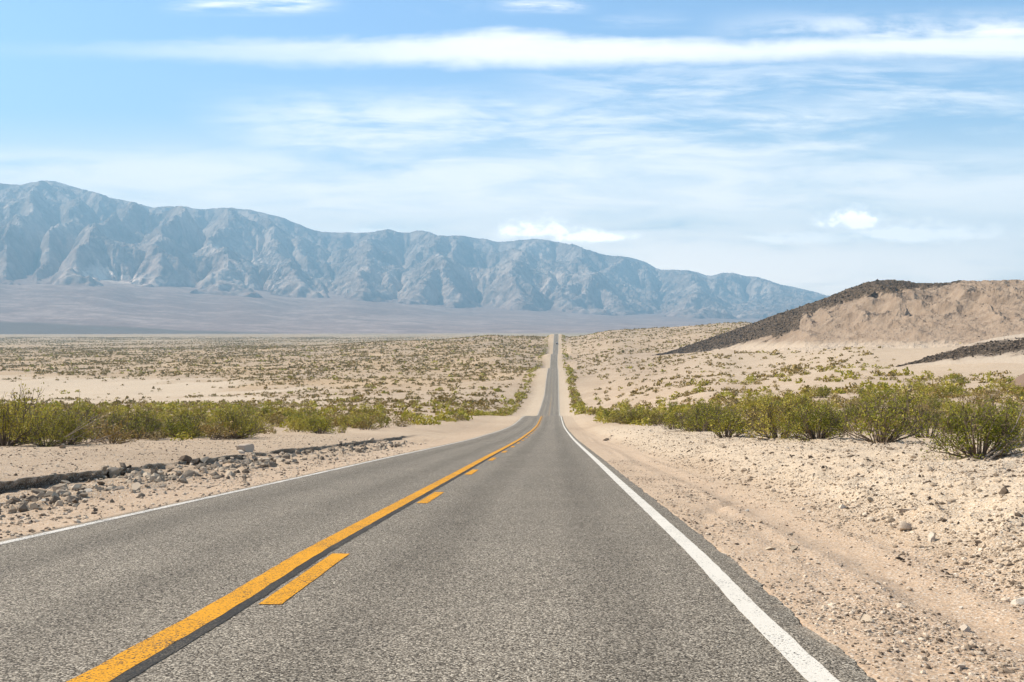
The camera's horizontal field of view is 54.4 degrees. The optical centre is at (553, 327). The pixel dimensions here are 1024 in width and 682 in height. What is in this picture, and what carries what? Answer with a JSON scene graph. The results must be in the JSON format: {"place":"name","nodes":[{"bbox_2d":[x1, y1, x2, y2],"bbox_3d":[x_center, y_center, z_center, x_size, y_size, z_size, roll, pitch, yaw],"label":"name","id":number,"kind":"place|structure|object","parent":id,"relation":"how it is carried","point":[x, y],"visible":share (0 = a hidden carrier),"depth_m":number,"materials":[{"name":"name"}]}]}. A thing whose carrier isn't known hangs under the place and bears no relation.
{"place":"outdoors","nodes":[
{"label":"outdoors","id":0,"kind":"place"},
{"bbox_2d":[0,180,828,333],"bbox_3d":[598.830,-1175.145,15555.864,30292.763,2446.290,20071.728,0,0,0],"label":"mountains","id":1,"kind":"structure","parent":0,"point":[74,260],"depth_m":12354.74,"materials":[{"name":"grey stone"}]},
{"bbox_2d":[0,334,876,681],"bbox_3d":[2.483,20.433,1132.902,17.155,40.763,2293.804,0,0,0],"label":"road","id":2,"kind":"structure","parent":0,"point":[544,544],"depth_m":8.00,"materials":[{"name":"grey asphalt"}]},
{"bbox_2d":[0,323,1023,681],"bbox_3d":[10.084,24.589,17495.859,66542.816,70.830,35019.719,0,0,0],"label":"ground","id":3,"kind":"structure","parent":0,"point":[588,431],"depth_m":27.18,"materials":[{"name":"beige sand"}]},
{"bbox_2d":[0,375,56,442],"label":"creosote bush","id":4,"kind":"object","parent":3,"relation":"on","point":[23,400],"visible":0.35,"depth_m":45.20,"materials":[{"name":"green plant"}]},
{"bbox_2d":[0,388,60,445],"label":"creosote bush","id":5,"kind":"object","parent":3,"relation":"on","point":[4,411],"visible":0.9,"depth_m":41.07,"materials":[{"name":"green plant"}]},
{"bbox_2d":[20,412,74,446],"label":"creosote bush","id":6,"kind":"object","parent":3,"relation":"on","point":[51,438],"visible":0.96,"depth_m":40.97,"materials":[{"name":"green plant"}]},
{"bbox_2d":[29,404,110,444],"bbox_3d":[-21.047,4.279,43.335,2.630,1.906,3.472,0,0,62],"label":"creosote bush","id":7,"kind":"object","parent":3,"relation":"on","point":[71,422],"visible":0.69,"depth_m":43.15,"materials":[{"name":"green plant"}]},
{"bbox_2d":[55,411,113,446],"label":"dead branch","id":8,"kind":"object","parent":3,"relation":"on","point":[77,430],"visible":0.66,"depth_m":41.88,"materials":[{"name":"brown wood"}]},
{"bbox_2d":[38,389,144,438],"bbox_3d":[-25.914,4.882,54.605,6.443,2.843,5.344,0,0,37],"label":"creosote bush","id":9,"kind":"object","parent":3,"relation":"on","point":[85,415],"visible":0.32,"depth_m":54.59,"materials":[{"name":"green plant"}]},
{"bbox_2d":[74,417,111,440],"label":"desert shrub","id":10,"kind":"object","parent":3,"relation":"on","point":[103,434],"visible":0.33,"depth_m":50.65,"materials":[{"name":"green plant"}]},
{"bbox_2d":[86,419,126,443],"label":"dead branch","id":11,"kind":"object","parent":3,"relation":"on","point":[97,440],"visible":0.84,"depth_m":44.20,"materials":[{"name":"brown wood"}]},
{"bbox_2d":[87,408,127,431],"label":"creosote bush","id":12,"kind":"object","parent":3,"relation":"on","point":[114,416],"visible":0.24,"depth_m":60.13,"materials":[{"name":"green plant"}]},
{"bbox_2d":[107,467,119,477],"bbox_3d":[-11.556,3.811,26.124,0.325,0.317,0.286,0,0,-33],"label":"boulder","id":13,"kind":"object","parent":3,"relation":"on","point":[112,471],"visible":0.91,"depth_m":26.03,"materials":[{"name":"grey stone"}]},
{"bbox_2d":[82,413,148,443],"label":"desert shrub","id":14,"kind":"object","parent":3,"relation":"on","point":[117,429],"visible":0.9,"depth_m":45.17,"materials":[{"name":"green plant"}]},
{"bbox_2d":[103,408,139,424],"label":"creosote bush","id":15,"kind":"object","parent":3,"relation":"on","point":[122,416],"visible":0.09,"depth_m":67.84,"materials":[{"name":"green plant"}]},
{"bbox_2d":[131,482,140,490],"bbox_3d":[-8.193,3.140,19.506,0.150,0.195,0.236,0,0,-39],"label":"boulder","id":16,"kind":"object","parent":3,"relation":"on","point":[137,486],"visible":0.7,"depth_m":19.49,"materials":[{"name":"grey stone"}]},
{"bbox_2d":[119,411,170,437],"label":"creosote bush","id":17,"kind":"object","parent":3,"relation":"on","point":[143,422],"visible":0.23,"depth_m":58.92,"materials":[{"name":"green plant"}]},
{"bbox_2d":[121,407,170,438],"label":"creosote bush","id":18,"kind":"object","parent":3,"relation":"on","point":[149,423],"visible":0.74,"depth_m":56.31,"materials":[{"name":"green plant"}]},
{"bbox_2d":[139,428,168,440],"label":"desert shrub","id":19,"kind":"object","parent":3,"relation":"on","point":[156,433],"visible":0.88,"depth_m":54.41,"materials":[{"name":"green plant"}]},
{"bbox_2d":[161,418,202,438],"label":"creosote bush","id":20,"kind":"object","parent":3,"relation":"on","point":[186,427],"visible":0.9,"depth_m":59.32,"materials":[{"name":"green plant"}]},
{"bbox_2d":[173,403,196,417],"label":"creosote bush","id":21,"kind":"object","parent":3,"relation":"on","point":[182,410],"visible":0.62,"depth_m":109.12,"materials":[{"name":"green plant"}]},
{"bbox_2d":[178,455,191,463],"bbox_3d":[-11.758,4.199,31.681,0.442,0.292,0.228,0,0,-2],"label":"boulder","id":22,"kind":"object","parent":3,"relation":"on","point":[187,458],"visible":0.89,"depth_m":31.64,"materials":[{"name":"stone"}]},
{"bbox_2d":[159,405,211,435],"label":"creosote bush","id":23,"kind":"object","parent":3,"relation":"on","point":[176,416],"visible":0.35,"depth_m":63.37,"materials":[{"name":"green plant"}]},
{"bbox_2d":[170,412,210,437],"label":"creosote bush","id":24,"kind":"object","parent":3,"relation":"on","point":[189,418],"visible":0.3,"depth_m":62.28,"materials":[{"name":"green plant"}]},
{"bbox_2d":[194,411,223,427],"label":"creosote bush","id":25,"kind":"object","parent":3,"relation":"on","point":[210,419],"visible":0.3,"depth_m":80.11,"materials":[{"name":"green plant"}]},
{"bbox_2d":[0,440,426,517],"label":"rubble","id":26,"kind":"object","parent":3,"relation":"on","point":[150,477],"visible":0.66,"depth_m":24.20,"materials":[{"name":"grey stone"}]},
{"bbox_2d":[199,415,239,439],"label":"desert shrub","id":27,"kind":"object","parent":3,"relation":"on","point":[213,428],"visible":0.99,"depth_m":56.43,"materials":[{"name":"green plant"}]},
{"bbox_2d":[212,402,241,415],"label":"creosote bush","id":28,"kind":"object","parent":3,"relation":"on","point":[227,409],"visible":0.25,"depth_m":134.04,"materials":[{"name":"green plant"}]},
{"bbox_2d":[190,402,268,438],"bbox_3d":[-19.116,5.573,58.744,4.865,2.315,4.323,0,0,-33],"label":"creosote bush","id":29,"kind":"object","parent":3,"relation":"on","point":[248,428],"visible":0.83,"depth_m":58.47,"materials":[{"name":"green plant"}]},
{"bbox_2d":[204,403,271,436],"bbox_3d":[-20.098,5.920,63.340,3.852,2.494,3.740,0,0,-29],"label":"creosote bush","id":30,"kind":"object","parent":3,"relation":"on","point":[259,432],"visible":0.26,"depth_m":62.83,"materials":[{"name":"green plant"}]},
{"bbox_2d":[236,444,253,451],"bbox_3d":[-12.175,4.853,39.301,0.653,0.499,0.330,0,0,-8],"label":"boulder","id":31,"kind":"object","parent":3,"relation":"on","point":[247,447],"visible":0.72,"depth_m":39.23,"materials":[{"name":"stone"}]},
{"bbox_2d":[248,410,275,425],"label":"desert shrub","id":32,"kind":"object","parent":3,"relation":"on","point":[269,417],"visible":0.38,"depth_m":96.44,"materials":[{"name":"green plant"}]},
{"bbox_2d":[249,412,277,429],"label":"creosote bush","id":33,"kind":"object","parent":3,"relation":"on","point":[261,423],"visible":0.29,"depth_m":85.71,"materials":[{"name":"green plant"}]},
{"bbox_2d":[255,402,278,417],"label":"creosote bush","id":34,"kind":"object","parent":3,"relation":"on","point":[265,410],"visible":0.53,"depth_m":121.86,"materials":[{"name":"green plant"}]},
{"bbox_2d":[265,412,283,425],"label":"desert shrub","id":35,"kind":"object","parent":3,"relation":"on","point":[276,418],"visible":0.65,"depth_m":99.15,"materials":[{"name":"green plant"}]},
{"bbox_2d":[278,413,311,426],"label":"creosote bush","id":36,"kind":"object","parent":3,"relation":"on","point":[289,420],"visible":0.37,"depth_m":94.41,"materials":[{"name":"green plant"}]},
{"bbox_2d":[282,416,311,431],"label":"creosote bush","id":37,"kind":"object","parent":3,"relation":"on","point":[294,425],"visible":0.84,"depth_m":79.61,"materials":[{"name":"green plant"}]},
{"bbox_2d":[283,403,311,416],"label":"creosote bush","id":38,"kind":"object","parent":3,"relation":"on","point":[298,412],"visible":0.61,"depth_m":119.94,"materials":[{"name":"green plant"}]},
{"bbox_2d":[296,409,323,430],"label":"creosote bush","id":39,"kind":"object","parent":3,"relation":"on","point":[316,415],"visible":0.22,"depth_m":85.10,"materials":[{"name":"green plant"}]},
{"bbox_2d":[297,413,335,433],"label":"creosote bush","id":40,"kind":"object","parent":3,"relation":"on","point":[321,422],"visible":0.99,"depth_m":74.61,"materials":[{"name":"green plant"}]},
{"bbox_2d":[303,413,330,432],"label":"creosote bush","id":41,"kind":"object","parent":3,"relation":"on","point":[312,422],"visible":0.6,"depth_m":77.42,"materials":[{"name":"green plant"}]},
{"bbox_2d":[334,421,347,432],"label":"creosote bush","id":42,"kind":"object","parent":3,"relation":"on","point":[343,427],"visible":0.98,"depth_m":80.05,"materials":[{"name":"green plant"}]},
{"bbox_2d":[333,412,358,426],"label":"creosote bush","id":43,"kind":"object","parent":3,"relation":"on","point":[343,419],"visible":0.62,"depth_m":102.22,"materials":[{"name":"green plant"}]},
{"bbox_2d":[346,415,378,428],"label":"creosote bush","id":44,"kind":"object","parent":3,"relation":"on","point":[358,420],"visible":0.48,"depth_m":98.96,"materials":[{"name":"green plant"}]},
{"bbox_2d":[349,414,383,429],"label":"desert shrub","id":45,"kind":"object","parent":3,"relation":"on","point":[366,423],"visible":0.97,"depth_m":92.36,"materials":[{"name":"green plant"}]},
{"bbox_2d":[358,403,376,414],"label":"creosote bush","id":46,"kind":"object","parent":3,"relation":"on","point":[364,409],"visible":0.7,"depth_m":172.03,"materials":[{"name":"green plant"}]},
{"bbox_2d":[362,407,385,419],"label":"creosote bush","id":47,"kind":"object","parent":3,"relation":"on","point":[379,412],"visible":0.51,"depth_m":135.03,"materials":[{"name":"green plant"}]},
{"bbox_2d":[377,414,392,426],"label":"creosote bush","id":48,"kind":"object","parent":3,"relation":"on","point":[386,421],"visible":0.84,"depth_m":106.46,"materials":[{"name":"green plant"}]},
{"bbox_2d":[390,415,414,426],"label":"desert shrub","id":49,"kind":"object","parent":3,"relation":"on","point":[399,423],"visible":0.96,"depth_m":113.91,"materials":[{"name":"green plant"}]},
{"bbox_2d":[0,321,1023,440],"bbox_3d":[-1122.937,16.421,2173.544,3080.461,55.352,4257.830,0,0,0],"label":"scrub","id":50,"kind":"object","parent":3,"relation":"on","point":[460,413],"visible":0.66,"depth_m":548.20,"materials":[{"name":"beige plant"}]},
{"bbox_2d":[602,408,640,423],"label":"desert shrub","id":51,"kind":"object","parent":3,"relation":"on","point":[612,420],"visible":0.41,"depth_m":112.98,"materials":[{"name":"green plant"}]},
{"bbox_2d":[617,406,642,423],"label":"creosote bush","id":52,"kind":"object","parent":3,"relation":"on","point":[631,413],"visible":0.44,"depth_m":108.71,"materials":[{"name":"green plant"}]},
{"bbox_2d":[614,408,651,423],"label":"desert shrub","id":53,"kind":"object","parent":3,"relation":"on","point":[623,417],"visible":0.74,"depth_m":105.81,"materials":[{"name":"green plant"}]},
{"bbox_2d":[642,406,682,425],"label":"desert shrub","id":54,"kind":"object","parent":3,"relation":"on","point":[655,421],"visible":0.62,"depth_m":95.24,"materials":[{"name":"green plant"}]},
{"bbox_2d":[660,407,682,428],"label":"creosote bush","id":55,"kind":"object","parent":3,"relation":"on","point":[670,418],"visible":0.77,"depth_m":71.17,"materials":[{"name":"green plant"}]},
{"bbox_2d":[654,410,704,431],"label":"creosote bush","id":56,"kind":"object","parent":3,"relation":"on","point":[680,417],"visible":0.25,"depth_m":62.20,"materials":[{"name":"green plant"}]},
{"bbox_2d":[668,400,737,431],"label":"creosote bush","id":57,"kind":"object","parent":3,"relation":"on","point":[696,409],"visible":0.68,"depth_m":56.54,"materials":[{"name":"green plant"}]},
{"bbox_2d":[683,397,741,429],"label":"creosote bush","id":58,"kind":"object","parent":3,"relation":"on","point":[715,408],"visible":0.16,"depth_m":61.35,"materials":[{"name":"green plant"}]},
{"bbox_2d":[695,400,765,437],"bbox_3d":[7.163,3.750,40.431,2.782,1.787,2.341,0,0,35],"label":"creosote bush","id":59,"kind":"object","parent":3,"relation":"on","point":[732,426],"visible":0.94,"depth_m":40.54,"materials":[{"name":"green plant"}]},
{"bbox_2d":[740,391,769,409],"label":"creosote bush","id":60,"kind":"object","parent":3,"relation":"on","point":[748,401],"visible":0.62,"depth_m":124.96,"materials":[{"name":"green plant"}]},
{"bbox_2d":[733,400,792,431],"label":"desert shrub","id":61,"kind":"object","parent":3,"relation":"on","point":[755,413],"visible":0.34,"depth_m":54.16,"materials":[{"name":"green plant"}]},
{"bbox_2d":[755,390,779,400],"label":"creosote bush","id":62,"kind":"object","parent":3,"relation":"on","point":[765,395],"visible":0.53,"depth_m":155.12,"materials":[{"name":"green plant"}]},
{"bbox_2d":[751,395,785,410],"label":"creosote bush","id":63,"kind":"object","parent":3,"relation":"on","point":[759,402],"visible":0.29,"depth_m":110.14,"materials":[{"name":"green plant"}]},
{"bbox_2d":[737,390,818,439],"bbox_3d":[7.820,3.130,34.788,3.363,1.800,3.784,0,0,25],"label":"creosote bush","id":64,"kind":"object","parent":3,"relation":"on","point":[768,414],"visible":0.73,"depth_m":34.68,"materials":[{"name":"green plant"}]},
{"bbox_2d":[783,392,803,405],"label":"creosote bush","id":65,"kind":"object","parent":3,"relation":"on","point":[798,400],"visible":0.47,"depth_m":112.02,"materials":[{"name":"green plant"}]},
{"bbox_2d":[758,393,865,441],"bbox_3d":[8.531,2.899,31.862,2.963,1.652,3.912,0,0,52],"label":"creosote bush","id":66,"kind":"object","parent":3,"relation":"on","point":[828,417],"visible":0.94,"depth_m":31.49,"materials":[{"name":"green plant"}]},
{"bbox_2d":[803,385,831,397],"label":"creosote bush","id":67,"kind":"object","parent":3,"relation":"on","point":[812,393],"visible":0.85,"depth_m":153.45,"materials":[{"name":"green plant"}]},
{"bbox_2d":[815,384,831,397],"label":"creosote bush","id":68,"kind":"object","parent":3,"relation":"on","point":[825,392],"visible":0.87,"depth_m":152.44,"materials":[{"name":"green plant"}]},
{"bbox_2d":[812,397,843,409],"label":"creosote bush","id":69,"kind":"object","parent":3,"relation":"on","point":[836,406],"visible":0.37,"depth_m":103.10,"materials":[{"name":"green plant"}]},
{"bbox_2d":[838,401,875,422],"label":"creosote bush","id":70,"kind":"object","parent":3,"relation":"on","point":[855,409],"visible":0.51,"depth_m":81.86,"materials":[{"name":"green plant"}]},
{"bbox_2d":[856,383,877,395],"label":"creosote bush","id":71,"kind":"object","parent":3,"relation":"on","point":[869,387],"visible":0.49,"depth_m":139.55,"materials":[{"name":"green plant"}]},
{"bbox_2d":[860,614,874,621],"bbox_3d":[2.172,2.024,6.836,0.089,0.092,0.131,0,0,-26],"label":"stone","id":72,"kind":"object","parent":3,"relation":"on","point":[866,617],"visible":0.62,"depth_m":6.86,"materials":[{"name":"beige stone"}]},
{"bbox_2d":[853,393,884,408],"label":"creosote bush","id":73,"kind":"object","parent":3,"relation":"on","point":[870,400],"visible":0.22,"depth_m":102.27,"materials":[{"name":"green plant"}]},
{"bbox_2d":[849,409,891,431],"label":"desert shrub","id":74,"kind":"object","parent":3,"relation":"on","point":[866,423],"visible":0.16,"depth_m":63.59,"materials":[{"name":"green plant"}]},
{"bbox_2d":[850,391,890,407],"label":"creosote bush","id":75,"kind":"object","parent":3,"relation":"on","point":[875,397],"visible":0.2,"depth_m":113.40,"materials":[{"name":"green plant"}]},
{"bbox_2d":[827,379,933,443],"bbox_3d":[9.059,2.359,27.589,2.893,1.946,2.980,0,0,18],"label":"creosote bush","id":76,"kind":"object","parent":3,"relation":"on","point":[885,433],"visible":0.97,"depth_m":27.30,"materials":[{"name":"green plant"}]},
{"bbox_2d":[871,385,900,399],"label":"creosote bush","id":77,"kind":"object","parent":3,"relation":"on","point":[886,390],"visible":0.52,"depth_m":136.60,"materials":[{"name":"green plant"}]},
{"bbox_2d":[878,397,916,416],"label":"creosote bush","id":78,"kind":"object","parent":3,"relation":"on","point":[896,405],"visible":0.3,"depth_m":91.17,"materials":[{"name":"green plant"}]},
{"bbox_2d":[889,393,918,405],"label":"creosote bush","id":79,"kind":"object","parent":3,"relation":"on","point":[902,399],"visible":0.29,"depth_m":105.83,"materials":[{"name":"green plant"}]},
{"bbox_2d":[899,521,911,530],"bbox_3d":[4.008,2.283,11.340,0.141,0.158,0.128,0,0,-13],"label":"stone","id":80,"kind":"object","parent":3,"relation":"on","point":[904,526],"visible":0.88,"depth_m":11.30,"materials":[{"name":"brown stone"}]},
{"bbox_2d":[908,391,933,407],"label":"creosote bush","id":81,"kind":"object","parent":3,"relation":"on","point":[920,399],"visible":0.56,"depth_m":104.71,"materials":[{"name":"green plant"}]},
{"bbox_2d":[916,380,931,392],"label":"creosote bush","id":82,"kind":"object","parent":3,"relation":"on","point":[919,384],"visible":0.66,"depth_m":161.98,"materials":[{"name":"green plant"}]},
{"bbox_2d":[896,400,952,437],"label":"creosote bush","id":83,"kind":"object","parent":3,"relation":"on","point":[928,428],"visible":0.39,"depth_m":36.11,"materials":[{"name":"green plant"}]},
{"bbox_2d":[928,532,935,541],"bbox_3d":[4.011,2.233,10.547,0.086,0.132,0.094,0,0,0],"label":"stone","id":84,"kind":"object","parent":3,"relation":"on","point":[931,536],"visible":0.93,"depth_m":10.53,"materials":[{"name":"beige stone"}]},
{"bbox_2d":[927,396,940,409],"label":"creosote bush","id":85,"kind":"object","parent":3,"relation":"on","point":[934,404],"visible":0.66,"depth_m":97.94,"materials":[{"name":"green plant"}]},
{"bbox_2d":[918,384,953,396],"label":"creosote bush","id":86,"kind":"object","parent":3,"relation":"on","point":[923,390],"visible":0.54,"depth_m":145.95,"materials":[{"name":"green plant"}]},
{"bbox_2d":[935,381,964,395],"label":"creosote bush","id":87,"kind":"object","parent":3,"relation":"on","point":[953,387],"visible":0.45,"depth_m":146.61,"materials":[{"name":"green plant"}]},
{"bbox_2d":[937,397,962,411],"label":"creosote bush","id":88,"kind":"object","parent":3,"relation":"on","point":[945,404],"visible":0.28,"depth_m":96.49,"materials":[{"name":"green plant"}]},
{"bbox_2d":[936,384,965,395],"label":"creosote bush","id":89,"kind":"object","parent":3,"relation":"on","point":[949,389],"visible":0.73,"depth_m":143.19,"materials":[{"name":"green plant"}]},
{"bbox_2d":[927,407,974,426],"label":"desert shrub","id":90,"kind":"object","parent":3,"relation":"on","point":[946,415],"visible":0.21,"depth_m":65.09,"materials":[{"name":"green plant"}]},
{"bbox_2d":[948,373,969,383],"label":"creosote bush","id":91,"kind":"object","parent":3,"relation":"on","point":[958,380],"visible":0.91,"depth_m":192.05,"materials":[{"name":"green plant"}]},
{"bbox_2d":[948,402,975,418],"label":"creosote bush","id":92,"kind":"object","parent":3,"relation":"on","point":[964,409],"visible":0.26,"depth_m":83.47,"materials":[{"name":"green plant"}]},
{"bbox_2d":[902,393,1023,459],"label":"creosote bush","id":93,"kind":"object","parent":3,"relation":"on","point":[1002,429],"visible":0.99,"depth_m":17.61,"materials":[{"name":"green plant"}]},
{"bbox_2d":[959,624,970,631],"bbox_3d":[2.816,2.075,6.801,0.081,0.083,0.073,0,0,-4],"label":"stone","id":94,"kind":"object","parent":3,"relation":"on","point":[965,628],"visible":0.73,"depth_m":6.79,"materials":[{"name":"beige stone"}]},
{"bbox_2d":[952,394,980,404],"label":"desert shrub","id":95,"kind":"object","parent":3,"relation":"on","point":[963,397],"visible":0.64,"depth_m":110.23,"materials":[{"name":"beige plant"}]},
{"bbox_2d":[967,388,1000,401],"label":"desert shrub","id":96,"kind":"object","parent":3,"relation":"on","point":[985,395],"visible":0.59,"depth_m":116.14,"materials":[{"name":"green plant"}]},
{"bbox_2d":[967,398,1023,445],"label":"creosote bush","id":97,"kind":"object","parent":3,"relation":"on","point":[1015,418],"visible":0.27,"depth_m":22.74,"materials":[{"name":"green plant"}]},
{"bbox_2d":[983,377,1020,391],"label":"creosote bush","id":98,"kind":"object","parent":3,"relation":"on","point":[1006,386],"visible":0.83,"depth_m":149.20,"materials":[{"name":"green plant"}]},
{"bbox_2d":[984,406,1023,460],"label":"dead branch","id":99,"kind":"object","parent":3,"relation":"on","point":[992,457],"visible":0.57,"depth_m":17.43,"materials":[{"name":"grey wood"}]},
{"bbox_2d":[996,397,1023,412],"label":"creosote bush","id":100,"kind":"object","parent":3,"relation":"on","point":[1008,404],"visible":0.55,"depth_m":92.10,"materials":[{"name":"green plant"}]},
{"bbox_2d":[1007,374,1023,388],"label":"outcrop","id":101,"kind":"object","parent":3,"relation":"on","point":[1019,379],"visible":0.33,"depth_m":159.10,"materials":[{"name":"beige stone"}]},
{"bbox_2d":[1010,597,1023,604],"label":"stone","id":102,"kind":"object","parent":3,"relation":"on","point":[1017,601],"visible":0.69,"depth_m":7.61,"materials":[{"name":"beige stone"}]},
{"bbox_2d":[0,0,1023,295],"label":"sky","id":103,"kind":"structure","parent":0,"point":[825,147],"materials":[{"name":"blue"}]},
{"bbox_2d":[664,279,1023,354],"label":"hill","id":104,"kind":"structure","parent":0,"point":[889,317],"depth_m":648.26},
{"bbox_2d":[652,279,1023,366],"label":"lava scree","id":105,"kind":"structure","parent":104,"relation":"on","point":[923,359],"depth_m":763.61,"materials":[{"name":"stone"}]},
{"bbox_2d":[900,333,1023,366],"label":"ridge","id":106,"kind":"structure","parent":0,"point":[1008,356],"depth_m":320.72,"materials":[{"name":"beige sand"}]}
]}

